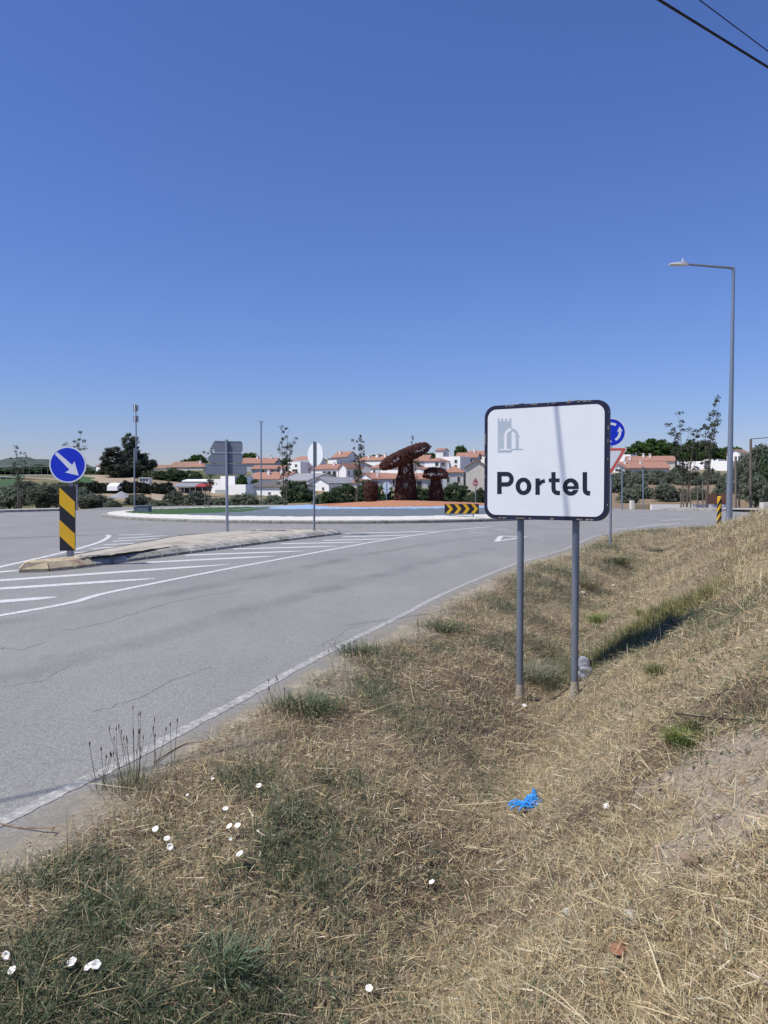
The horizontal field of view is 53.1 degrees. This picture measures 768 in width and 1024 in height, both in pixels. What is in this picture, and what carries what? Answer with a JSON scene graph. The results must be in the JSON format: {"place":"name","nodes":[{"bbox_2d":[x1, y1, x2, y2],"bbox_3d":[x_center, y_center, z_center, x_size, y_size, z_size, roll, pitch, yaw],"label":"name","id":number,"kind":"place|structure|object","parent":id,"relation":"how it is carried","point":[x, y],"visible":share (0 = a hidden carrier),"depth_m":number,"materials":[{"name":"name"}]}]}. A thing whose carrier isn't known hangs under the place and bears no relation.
{"place":"outdoors","nodes":[
{"label":"outdoors","id":0,"kind":"place"},
{"bbox_2d":[0,508,58,512],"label":"pavement","id":1,"kind":"structure","parent":0,"point":[29,510],"depth_m":45.68,"materials":[{"name":"concrete"}]},
{"bbox_2d":[0,457,95,474],"bbox_3d":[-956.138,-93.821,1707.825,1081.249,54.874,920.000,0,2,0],"label":"hill","id":2,"kind":"structure","parent":0,"point":[6,462],"depth_m":1541.81,"materials":[{"name":"plant"}]},
{"bbox_2d":[83,475,135,482],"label":"sand yard","id":3,"kind":"structure","parent":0,"point":[103,478],"depth_m":138.72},
{"bbox_2d":[19,529,339,572],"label":"traffic island","id":4,"kind":"structure","parent":0,"point":[178,545],"depth_m":17.55,"materials":[{"name":"concrete"}]},
{"bbox_2d":[49,447,86,556],"bbox_3d":[-5.918,-0.148,14.458,0.677,2.155,0.105,0,2,-3],"label":"keep right sign","id":5,"kind":"object","parent":4,"relation":"on","point":[67,464],"visible":0.94,"depth_m":14.40,"materials":[{"name":"metal"}]},
{"bbox_2d":[205,440,246,531],"bbox_3d":[-4.645,-0.732,22.536,1.253,2.763,0.132,0,2,7],"label":"direction sign","id":6,"kind":"object","parent":4,"relation":"on","point":[231,464],"visible":0.94,"depth_m":22.52,"materials":[{"name":"metal"}]},
{"bbox_2d":[308,441,323,530],"bbox_3d":[-2.121,-0.769,23.500,0.720,2.775,0.102,2,3,44],"label":"round sign","id":7,"kind":"object","parent":4,"relation":"on","point":[315,454],"visible":0.92,"depth_m":23.45,"materials":[{"name":"metal"}]},
{"bbox_2d":[0,505,750,854],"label":"road","id":8,"kind":"structure","parent":0,"point":[188,645],"depth_m":8.67,"materials":[{"name":"asphalt"}]},
{"bbox_2d":[101,500,525,523],"bbox_3d":[-2.500,-0.291,43.314,25.200,0.790,25.200,0,2,0],"label":"roundabout","id":9,"kind":"object","parent":8,"relation":"on","point":[398,511],"visible":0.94,"depth_m":34.03,"materials":[{"name":"concrete"}]},
{"bbox_2d":[363,481,377,501],"bbox_3d":[-0.743,-1.121,43.173,0.863,1.295,0.856,0,2,0],"label":"iron mushroom","id":10,"kind":"object","parent":9,"relation":"on","point":[370,491],"visible":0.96,"depth_m":42.91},
{"bbox_2d":[379,442,431,500],"bbox_3d":[1.194,-2.254,43.162,2.960,3.353,3.198,0,2,0],"label":"iron mushroom","id":11,"kind":"object","parent":9,"relation":"on","point":[403,490],"visible":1,"depth_m":42.66,"materials":[{"name":"metal"}]},
{"bbox_2d":[422,467,448,500],"bbox_3d":[2.897,-1.540,43.161,1.503,2.007,1.469,0,2,0],"label":"iron mushroom","id":12,"kind":"object","parent":9,"relation":"on","point":[436,492],"visible":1,"depth_m":42.86,"materials":[{"name":"metal"}]},
{"bbox_2d":[445,504,478,516],"bbox_3d":[3.337,0.002,33.059,1.470,0.694,0.088,0,2,0],"label":"chevron board","id":13,"kind":"object","parent":9,"relation":"on","point":[450,509],"visible":0.93,"depth_m":33.01,"materials":[{"name":"metal"}]},
{"bbox_2d":[0,459,767,1023],"bbox_3d":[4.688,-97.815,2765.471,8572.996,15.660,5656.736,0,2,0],"label":"ground","id":14,"kind":"structure","parent":0,"point":[62,833],"depth_m":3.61,"materials":[{"name":"plant"}]},
{"bbox_2d":[0,486,31,508],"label":"olive tree","id":15,"kind":"object","parent":14,"relation":"on","point":[9,495],"visible":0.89,"depth_m":57.52,"materials":[{"name":"green plant"}]},
{"bbox_2d":[9,445,26,508],"bbox_3d":[-23.567,-2.098,49.838,1.206,4.543,0.968,0,2,9],"label":"young tree","id":16,"kind":"object","parent":14,"relation":"on","point":[18,472],"visible":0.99,"depth_m":49.84,"materials":[{"name":"green plant"}]},
{"bbox_2d":[4,480,38,498],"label":"olive tree","id":17,"kind":"object","parent":14,"relation":"on","point":[27,484],"visible":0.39,"depth_m":87.50,"materials":[{"name":"green plant"}]},
{"bbox_2d":[0,467,43,474],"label":"bushy tree","id":18,"kind":"object","parent":14,"relation":"on","point":[26,470],"visible":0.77,"depth_m":193.00,"materials":[{"name":"green plant"}]},
{"bbox_2d":[26,482,58,507],"bbox_3d":[-26.356,-0.908,60.047,2.967,2.947,2.510,0,2,-5],"label":"olive tree","id":19,"kind":"object","parent":14,"relation":"on","point":[45,493],"visible":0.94,"depth_m":59.56,"materials":[{"name":"green plant"}]},
{"bbox_2d":[86,481,103,493],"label":"hedge tree","id":20,"kind":"object","parent":14,"relation":"on","point":[96,487],"visible":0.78,"depth_m":112.44,"materials":[{"name":"green plant"}]},
{"bbox_2d":[78,492,114,508],"bbox_3d":[-24.078,-0.659,64.066,3.292,1.982,2.785,-1,2,-22],"label":"olive tree","id":21,"kind":"object","parent":14,"relation":"on","point":[90,501],"visible":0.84,"depth_m":63.45,"materials":[{"name":"green plant"}]},
{"bbox_2d":[98,446,143,478],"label":"tall tree","id":22,"kind":"object","parent":14,"relation":"on","point":[112,460],"visible":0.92,"depth_m":144.42,"materials":[{"name":"green plant"}]},
{"bbox_2d":[80,759,180,803],"bbox_3d":[-1.247,1.300,3.779,0.547,0.151,0.530,0,2,0],"label":"weed","id":23,"kind":"object","parent":14,"relation":"on","point":[130,785],"visible":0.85,"depth_m":3.79,"materials":[{"name":"green plant"}]},
{"bbox_2d":[109,707,154,788],"bbox_3d":[-1.240,1.192,3.826,0.176,0.410,0.300,0,2,0],"label":"seed stalk","id":24,"kind":"object","parent":14,"relation":"on","point":[137,770],"visible":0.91,"depth_m":3.81,"materials":[{"name":"plant"}]},
{"bbox_2d":[118,432,157,477],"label":"tall tree","id":25,"kind":"object","parent":14,"relation":"on","point":[145,461],"visible":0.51,"depth_m":150.71,"materials":[{"name":"green plant"}]},
{"bbox_2d":[121,493,154,504],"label":"olive tree","id":26,"kind":"object","parent":14,"relation":"on","point":[140,499],"visible":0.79,"depth_m":75.43,"materials":[{"name":"green plant"}]},
{"bbox_2d":[126,481,150,493],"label":"hedge tree","id":27,"kind":"object","parent":14,"relation":"on","point":[142,486],"visible":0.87,"depth_m":112.42,"materials":[{"name":"green plant"}]},
{"bbox_2d":[142,470,173,480],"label":"bushy tree","id":28,"kind":"object","parent":14,"relation":"on","point":[159,475],"visible":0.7,"depth_m":143.75,"materials":[{"name":"green plant"}]},
{"bbox_2d":[161,490,184,505],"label":"olive tree","id":29,"kind":"object","parent":14,"relation":"on","point":[172,497],"visible":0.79,"depth_m":69.66,"materials":[{"name":"green plant"}]},
{"bbox_2d":[164,467,189,481],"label":"bushy tree","id":30,"kind":"object","parent":14,"relation":"on","point":[175,474],"visible":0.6,"depth_m":148.81,"materials":[{"name":"green plant"}]},
{"bbox_2d":[173,483,201,493],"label":"canopy","id":31,"kind":"object","parent":14,"relation":"on","point":[184,489],"visible":0.36,"depth_m":127.30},
{"bbox_2d":[175,490,211,505],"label":"olive tree","id":32,"kind":"object","parent":14,"relation":"on","point":[194,498],"visible":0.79,"depth_m":65.36,"materials":[{"name":"green plant"}]},
{"bbox_2d":[157,915,281,1002],"bbox_3d":[-0.571,1.527,2.632,0.424,0.124,0.456,0,2,0],"label":"weed","id":33,"kind":"object","parent":14,"relation":"on","point":[212,940],"visible":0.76,"depth_m":2.67,"materials":[{"name":"green plant"}]},
{"bbox_2d":[211,485,256,494],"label":"warehouse","id":34,"kind":"structure","parent":14,"relation":"on","point":[233,489],"depth_m":130.47,"materials":[{"name":"paint"}]},
{"bbox_2d":[220,476,252,484],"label":"house","id":35,"kind":"structure","parent":14,"relation":"on","point":[232,480],"depth_m":137.11,"materials":[{"name":"paint"}]},
{"bbox_2d":[224,492,259,504],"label":"olive tree","id":36,"kind":"object","parent":14,"relation":"on","point":[244,498],"visible":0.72,"depth_m":65.56,"materials":[{"name":"green plant"}]},
{"bbox_2d":[241,455,280,471],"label":"house","id":37,"kind":"structure","parent":14,"relation":"on","point":[250,462],"depth_m":216.62,"materials":[{"name":"tile"}]},
{"bbox_2d":[259,421,263,503],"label":"street lamp","id":38,"kind":"object","parent":14,"relation":"on","point":[261,460],"visible":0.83,"depth_m":65.86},
{"bbox_2d":[251,465,287,474],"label":"house","id":39,"kind":"structure","parent":14,"relation":"on","point":[265,468],"depth_m":196.71,"materials":[{"name":"tile"}]},
{"bbox_2d":[259,494,287,504],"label":"olive tree","id":40,"kind":"object","parent":14,"relation":"on","point":[276,499],"visible":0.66,"depth_m":63.68,"materials":[{"name":"green plant"}]},
{"bbox_2d":[256,468,297,481],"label":"house","id":41,"kind":"structure","parent":14,"relation":"on","point":[269,476],"depth_m":168.01,"materials":[{"name":"tile"}]},
{"bbox_2d":[250,482,315,496],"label":"warehouse","id":42,"kind":"structure","parent":14,"relation":"on","point":[270,488],"depth_m":129.94,"materials":[{"name":"paint"}]},
{"bbox_2d":[276,426,296,505],"bbox_3d":[-7.160,-3.187,55.734,1.158,6.177,1.852,2,2,40],"label":"young tree","id":43,"kind":"object","parent":14,"relation":"on","point":[284,453],"visible":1,"depth_m":55.71,"materials":[{"name":"green plant"}]},
{"bbox_2d":[225,682,359,727],"bbox_3d":[-0.500,1.256,5.103,0.789,0.161,0.982,-2,3,-43],"label":"weed","id":44,"kind":"object","parent":14,"relation":"on","point":[318,704],"visible":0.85,"depth_m":5.15,"materials":[{"name":"green plant"}]},
{"bbox_2d":[279,479,312,502],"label":"bushy tree","id":45,"kind":"object","parent":14,"relation":"on","point":[300,492],"visible":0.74,"depth_m":83.27,"materials":[{"name":"green plant"}]},
{"bbox_2d":[288,462,312,472],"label":"house","id":46,"kind":"structure","parent":14,"relation":"on","point":[300,467],"depth_m":188.86,"materials":[{"name":"paint"}]},
{"bbox_2d":[278,473,336,484],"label":"house","id":47,"kind":"structure","parent":14,"relation":"on","point":[306,477],"depth_m":153.59,"materials":[{"name":"paint"}]},
{"bbox_2d":[310,462,340,476],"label":"house","id":48,"kind":"structure","parent":14,"relation":"on","point":[332,469],"depth_m":187.77,"materials":[{"name":"ceramic"}]},
{"bbox_2d":[309,477,354,491],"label":"house","id":49,"kind":"structure","parent":14,"relation":"on","point":[325,483],"depth_m":139.52,"materials":[{"name":"paint"}]},
{"bbox_2d":[318,488,347,503],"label":"bushy tree","id":50,"kind":"object","parent":14,"relation":"on","point":[326,497],"visible":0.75,"depth_m":69.57,"materials":[{"name":"green plant"}]},
{"bbox_2d":[331,450,358,462],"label":"house","id":51,"kind":"structure","parent":14,"relation":"on","point":[349,455],"depth_m":272.31,"materials":[{"name":"ceramic"}]},
{"bbox_2d":[331,483,364,502],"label":"bushy tree","id":52,"kind":"object","parent":14,"relation":"on","point":[347,489],"visible":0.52,"depth_m":79.21,"materials":[{"name":"green plant"}]},
{"bbox_2d":[337,463,361,476],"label":"house","id":53,"kind":"structure","parent":14,"relation":"on","point":[346,469],"depth_m":183.66,"materials":[{"name":"paint"}]},
{"bbox_2d":[314,635,396,658],"bbox_3d":[-0.234,1.189,6.822,0.726,0.175,0.671,-2,2,-39],"label":"weed","id":54,"kind":"object","parent":14,"relation":"on","point":[350,646],"visible":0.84,"depth_m":6.85,"materials":[{"name":"green plant"}]},
{"bbox_2d":[351,435,364,501],"bbox_3d":[-1.960,-3.032,58.203,1.159,5.741,1.485,0,2,2],"label":"young tree","id":55,"kind":"object","parent":14,"relation":"on","point":[358,473],"visible":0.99,"depth_m":58.12,"materials":[{"name":"green plant"}]},
{"bbox_2d":[356,453,397,465],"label":"house","id":56,"kind":"structure","parent":14,"relation":"on","point":[374,460],"depth_m":238.15,"materials":[{"name":"paint"}]},
{"bbox_2d":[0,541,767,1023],"bbox_3d":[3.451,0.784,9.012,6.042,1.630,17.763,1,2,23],"label":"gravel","id":57,"kind":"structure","parent":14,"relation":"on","point":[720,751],"depth_m":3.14,"materials":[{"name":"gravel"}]},
{"bbox_2d":[370,471,397,488],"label":"house","id":58,"kind":"structure","parent":14,"relation":"on","point":[381,478],"depth_m":148.14,"materials":[{"name":"tile"}]},
{"bbox_2d":[377,484,393,500],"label":"bushy tree","id":59,"kind":"object","parent":14,"relation":"on","point":[382,497],"visible":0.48,"depth_m":73.50,"materials":[{"name":"green plant"}]},
{"bbox_2d":[425,458,449,473],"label":"house","id":60,"kind":"structure","parent":14,"relation":"on","point":[438,462],"depth_m":189.18,"materials":[{"name":"paint"}]},
{"bbox_2d":[410,616,483,636],"bbox_3d":[0.610,1.187,8.070,0.826,0.150,0.881,1,2,36],"label":"weed","id":61,"kind":"object","parent":14,"relation":"on","point":[437,628],"visible":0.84,"depth_m":8.09,"materials":[{"name":"green plant"}]},
{"bbox_2d":[437,482,470,501],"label":"bushy tree","id":62,"kind":"object","parent":14,"relation":"on","point":[461,490],"visible":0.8,"depth_m":81.31,"materials":[{"name":"green plant"}]},
{"bbox_2d":[443,462,465,488],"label":"house","id":63,"kind":"structure","parent":14,"relation":"on","point":[456,474],"depth_m":146.26,"materials":[{"name":"paint"}]},
{"bbox_2d":[442,456,469,471],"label":"house","id":64,"kind":"structure","parent":14,"relation":"on","point":[461,462],"depth_m":190.99,"materials":[{"name":"paint"}]},
{"bbox_2d":[456,452,481,462],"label":"house","id":65,"kind":"structure","parent":14,"relation":"on","point":[473,456],"depth_m":202.41,"materials":[{"name":"tile"}]},
{"bbox_2d":[465,459,483,490],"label":"house","id":66,"kind":"structure","parent":14,"relation":"on","point":[475,468],"depth_m":140.08,"materials":[{"name":"paint"}]},
{"bbox_2d":[507,788,541,811],"bbox_3d":[0.786,1.584,4.244,0.209,0.112,0.118,0,2,-9],"label":"disposable glove","id":67,"kind":"object","parent":14,"relation":"on","point":[525,802],"visible":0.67,"depth_m":4.23,"materials":[{"name":"plastic"}]},
{"bbox_2d":[501,651,570,690],"bbox_3d":[1.379,1.434,7.082,0.994,0.268,0.948,1,2,34],"label":"weed","id":68,"kind":"object","parent":14,"relation":"on","point":[542,672],"visible":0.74,"depth_m":7.05,"materials":[{"name":"green plant"}]},
{"bbox_2d":[484,399,610,702],"bbox_3d":[1.346,0.389,6.371,1.052,2.612,0.174,1,2,31],"label":"town sign","id":69,"kind":"object","parent":14,"relation":"on","point":[547,461],"visible":0.98,"depth_m":6.25,"materials":[{"name":"metal"}]},
{"bbox_2d":[578,656,592,680],"bbox_3d":[1.718,1.357,6.653,0.160,0.232,0.118,-18,2,1],"label":"plastic bag","id":70,"kind":"object","parent":14,"relation":"on","point":[584,663],"visible":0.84,"depth_m":6.62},
{"bbox_2d":[565,574,606,588],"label":"weed","id":71,"kind":"object","parent":14,"relation":"on","point":[587,582],"visible":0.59,"depth_m":12.92,"materials":[{"name":"green plant"}]},
{"bbox_2d":[593,553,640,565],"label":"weed","id":72,"kind":"object","parent":14,"relation":"on","point":[623,560],"visible":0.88,"depth_m":16.19,"materials":[{"name":"green plant"}]},
{"bbox_2d":[609,418,626,545],"bbox_3d":[5.601,-0.667,19.029,0.752,3.295,0.086,0,2,7],"label":"roundabout sign","id":73,"kind":"object","parent":14,"relation":"on","point":[617,433],"visible":0.56,"depth_m":18.95,"materials":[{"name":"metal"}]},
{"bbox_2d":[609,938,626,956],"bbox_3d":[0.695,1.269,2.241,0.087,0.020,0.057,-1,14,-41],"label":"stone","id":74,"kind":"object","parent":14,"relation":"on","point":[619,950],"visible":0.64,"depth_m":2.23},
{"bbox_2d":[612,474,630,492],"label":"olive tree","id":75,"kind":"object","parent":14,"relation":"on","point":[616,484],"visible":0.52,"depth_m":75.42,"materials":[{"name":"green plant"}]},
{"bbox_2d":[615,488,639,502],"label":"olive tree","id":76,"kind":"object","parent":14,"relation":"on","point":[628,495],"visible":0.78,"depth_m":61.63,"materials":[{"name":"green plant"}]},
{"bbox_2d":[626,473,648,487],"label":"olive tree","id":77,"kind":"object","parent":14,"relation":"on","point":[632,479],"visible":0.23,"depth_m":81.34,"materials":[{"name":"green plant"}]},
{"bbox_2d":[628,482,653,498],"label":"olive tree","id":78,"kind":"object","parent":14,"relation":"on","point":[638,489],"visible":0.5,"depth_m":67.43,"materials":[{"name":"green plant"}]},
{"bbox_2d":[618,460,670,472],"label":"house","id":79,"kind":"structure","parent":14,"relation":"on","point":[633,466],"depth_m":151.51,"materials":[{"name":"tile"}]},
{"bbox_2d":[624,438,675,455],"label":"round tree","id":80,"kind":"object","parent":14,"relation":"on","point":[651,446],"visible":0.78,"depth_m":201.51,"materials":[{"name":"green plant"}]},
{"bbox_2d":[634,472,665,484],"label":"olive tree","id":81,"kind":"object","parent":14,"relation":"on","point":[650,478],"visible":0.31,"depth_m":91.49,"materials":[{"name":"green plant"}]},
{"bbox_2d":[625,453,676,467],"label":"house","id":82,"kind":"structure","parent":14,"relation":"on","point":[670,460],"depth_m":180.41,"materials":[{"name":"tile"}]},
{"bbox_2d":[554,563,750,687],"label":"ditch grass","id":83,"kind":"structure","parent":14,"relation":"on","point":[680,606],"depth_m":6.98,"materials":[{"name":"plant"}]},
{"bbox_2d":[633,657,672,678],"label":"weed","id":84,"kind":"object","parent":14,"relation":"on","point":[656,669],"visible":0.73,"depth_m":4.98,"materials":[{"name":"green plant"}]},
{"bbox_2d":[648,483,678,501],"bbox_3d":[23.250,-1.340,63.961,2.406,2.254,2.035,0,2,14],"label":"olive tree","id":85,"kind":"object","parent":14,"relation":"on","point":[664,492],"visible":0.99,"depth_m":63.62,"materials":[{"name":"green plant"}]},
{"bbox_2d":[662,471,680,483],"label":"olive tree","id":86,"kind":"object","parent":14,"relation":"on","point":[671,478],"visible":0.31,"depth_m":95.47,"materials":[{"name":"green plant"}]},
{"bbox_2d":[643,719,707,750],"bbox_3d":[1.459,1.059,3.684,0.369,0.106,0.363,0,2,0],"label":"weed","id":87,"kind":"object","parent":14,"relation":"on","point":[684,740],"visible":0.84,"depth_m":3.69,"materials":[{"name":"green plant"}]},
{"bbox_2d":[650,505,725,509],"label":"wall","id":88,"kind":"structure","parent":14,"relation":"on","point":[656,507],"depth_m":50.87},
{"bbox_2d":[665,411,711,506],"bbox_3d":[19.627,-3.302,49.643,2.356,6.387,3.026,-1,2,-25],"label":"young tree","id":89,"kind":"object","parent":14,"relation":"on","point":[682,460],"visible":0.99,"depth_m":49.76,"materials":[{"name":"green plant"}]},
{"bbox_2d":[674,472,704,485],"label":"olive tree","id":90,"kind":"object","parent":14,"relation":"on","point":[696,480],"visible":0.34,"depth_m":91.08,"materials":[{"name":"green plant"}]},
{"bbox_2d":[667,710,713,734],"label":"weed","id":91,"kind":"object","parent":14,"relation":"on","point":[694,726],"visible":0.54,"depth_m":3.79,"materials":[{"name":"beige plant"}]},
{"bbox_2d":[679,850,701,868],"bbox_3d":[0.964,1.093,2.418,0.054,0.039,0.069,-2,3,-42],"label":"stone","id":92,"kind":"object","parent":14,"relation":"on","point":[684,854],"visible":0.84,"depth_m":2.40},
{"bbox_2d":[689,485,706,499],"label":"olive tree","id":93,"kind":"object","parent":14,"relation":"on","point":[694,493],"visible":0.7,"depth_m":65.71,"materials":[{"name":"green plant"}]},
{"bbox_2d":[674,442,723,461],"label":"round tree","id":94,"kind":"object","parent":14,"relation":"on","point":[715,455],"visible":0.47,"depth_m":196.80,"materials":[{"name":"green plant"}]},
{"bbox_2d":[668,258,734,520],"bbox_3d":[9.616,-3.386,23.369,2.170,8.483,0.237,0,2,-9],"label":"street lamp","id":95,"kind":"object","parent":14,"relation":"on","point":[729,498],"visible":0.92,"depth_m":23.45,"materials":[{"name":"metal"}]},
{"bbox_2d":[698,395,722,507],"bbox_3d":[20.631,-3.697,48.700,1.350,7.233,2.160,1,2,28],"label":"young tree","id":96,"kind":"object","parent":14,"relation":"on","point":[714,424],"visible":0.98,"depth_m":48.68,"materials":[{"name":"green plant"}]},
{"bbox_2d":[700,471,724,484],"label":"olive tree","id":97,"kind":"object","parent":14,"relation":"on","point":[714,477],"visible":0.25,"depth_m":93.07,"materials":[{"name":"green plant"}]},
{"bbox_2d":[706,493,725,503],"bbox_3d":[22.471,-0.903,51.999,1.423,0.703,0.100,0,2,0],"label":"rusty panel","id":98,"kind":"object","parent":14,"relation":"on","point":[712,498],"visible":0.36,"depth_m":51.95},
{"bbox_2d":[709,461,733,470],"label":"house","id":99,"kind":"structure","parent":14,"relation":"on","point":[719,465],"depth_m":166.32,"materials":[{"name":"paint"}]},
{"bbox_2d":[734,456,736,507],"bbox_3d":[21.929,-1.679,47.971,0.202,3.582,0.150,0,2,0],"label":"wooden pole","id":100,"kind":"object","parent":14,"relation":"on","point":[735,481],"visible":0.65,"depth_m":47.92,"materials":[{"name":"brown wood"}]},
{"bbox_2d":[733,453,747,498],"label":"olive tree","id":101,"kind":"object","parent":14,"relation":"on","point":[739,461],"visible":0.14,"depth_m":65.88,"materials":[{"name":"green plant"}]},
{"bbox_2d":[717,680,767,718],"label":"weed","id":102,"kind":"object","parent":14,"relation":"on","point":[747,696],"visible":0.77,"depth_m":3.52,"materials":[{"name":"beige plant"}]},
{"bbox_2d":[738,443,767,489],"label":"olive tree","id":103,"kind":"object","parent":14,"relation":"on","point":[757,451],"visible":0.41,"depth_m":61.84,"materials":[{"name":"green plant"}]},
{"bbox_2d":[740,474,767,507],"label":"olive tree","id":104,"kind":"object","parent":14,"relation":"on","point":[759,488],"visible":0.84,"depth_m":53.66,"materials":[{"name":"green plant"}]},
{"bbox_2d":[749,437,767,507],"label":"telephone pole","id":105,"kind":"object","parent":14,"relation":"on","point":[750,473],"visible":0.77,"depth_m":49.89,"materials":[{"name":"metal"}]},
{"bbox_2d":[755,452,767,500],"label":"bushy tree","id":106,"kind":"object","parent":14,"relation":"on","point":[763,469],"visible":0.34,"depth_m":57.73,"materials":[{"name":"green plant"}]},
{"bbox_2d":[0,0,767,466],"label":"sky","id":107,"kind":"structure","parent":0,"point":[332,223],"materials":[{"name":"blue"}]},
{"bbox_2d":[663,507,757,511],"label":"pavement","id":108,"kind":"structure","parent":0,"point":[705,509],"depth_m":47.39,"materials":[{"name":"concrete"}]},
{"bbox_2d":[657,0,767,68],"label":"power cable","id":109,"kind":"object","parent":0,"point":[711,32],"visible":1,"depth_m":8.08,"materials":[{"name":"rubber"}]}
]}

